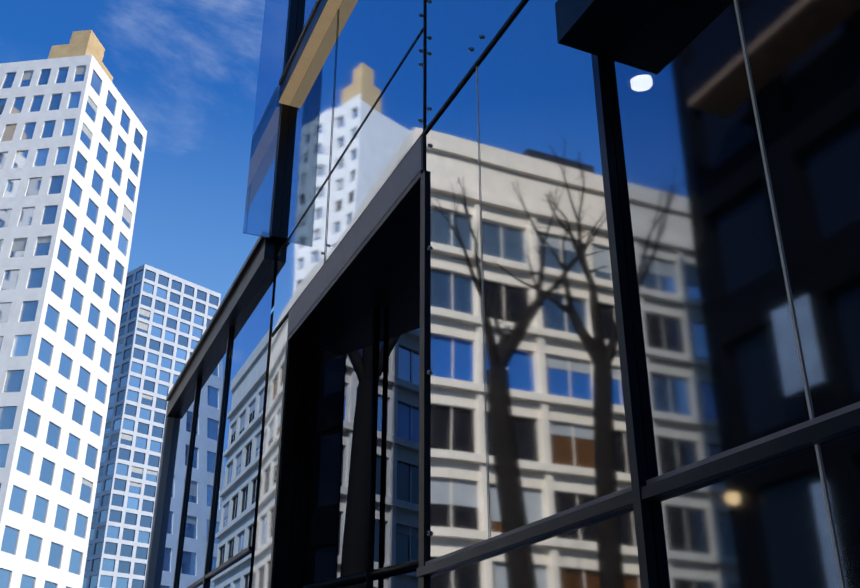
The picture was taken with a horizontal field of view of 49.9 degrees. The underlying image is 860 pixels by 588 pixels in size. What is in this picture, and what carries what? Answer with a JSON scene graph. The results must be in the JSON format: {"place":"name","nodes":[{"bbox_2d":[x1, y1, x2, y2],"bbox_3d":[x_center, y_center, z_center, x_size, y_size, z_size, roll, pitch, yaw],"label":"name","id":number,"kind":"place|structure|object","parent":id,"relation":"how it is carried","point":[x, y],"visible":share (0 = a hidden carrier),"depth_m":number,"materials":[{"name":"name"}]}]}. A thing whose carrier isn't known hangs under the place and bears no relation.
{"place":"outdoors","nodes":[
{"label":"outdoors","id":0,"kind":"place"},
{"bbox_2d":[0,30,146,587],"bbox_3d":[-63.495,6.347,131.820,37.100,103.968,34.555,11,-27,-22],"label":"white tower","id":1,"kind":"structure","parent":0,"point":[73,133],"depth_m":127.79,"materials":[{"name":"white concrete"}]},
{"bbox_2d":[0,0,273,312],"label":"sky","id":2,"kind":"structure","parent":0,"point":[187,70],"materials":[{"name":"blue"}]},
{"bbox_2d":[144,233,278,587],"bbox_3d":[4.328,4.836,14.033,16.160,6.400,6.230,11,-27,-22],"label":"wing frames","id":3,"kind":"structure","parent":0,"point":[262,257],"depth_m":11.50,"materials":[{"name":"black metal"}]},
{"bbox_2d":[153,261,274,587],"bbox_3d":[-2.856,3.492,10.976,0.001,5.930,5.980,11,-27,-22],"label":"wing glass","id":4,"kind":"object","parent":3,"relation":"in","point":[234,512],"visible":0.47,"depth_m":10.59,"materials":[{"name":"blue glass"}]},
{"bbox_2d":[268,0,859,587],"bbox_3d":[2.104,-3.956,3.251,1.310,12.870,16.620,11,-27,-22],"label":"glass facade frames","id":5,"kind":"structure","parent":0,"point":[374,262],"depth_m":5.13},
{"bbox_2d":[243,0,859,587],"bbox_3d":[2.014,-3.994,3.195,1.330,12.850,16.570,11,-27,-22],"label":"glass facade panes","id":6,"kind":"object","parent":5,"relation":"in","point":[717,356],"visible":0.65,"depth_m":4.00,"materials":[{"name":"blue glass"}]},
{"label":"ground","id":7,"kind":"structure","parent":0,"visible":0},
{"bbox_2d":[82,264,220,587],"bbox_3d":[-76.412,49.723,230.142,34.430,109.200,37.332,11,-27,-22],"label":"building","id":8,"kind":"structure","parent":7,"relation":"on","point":[166,318],"depth_m":223.71,"materials":[{"name":"blue glass"}]},
{"bbox_2d":[277,1,342,241],"bbox_3d":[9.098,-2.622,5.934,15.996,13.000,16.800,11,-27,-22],"label":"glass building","id":9,"kind":"structure","parent":7,"relation":"on","point":[289,110],"depth_m":10.13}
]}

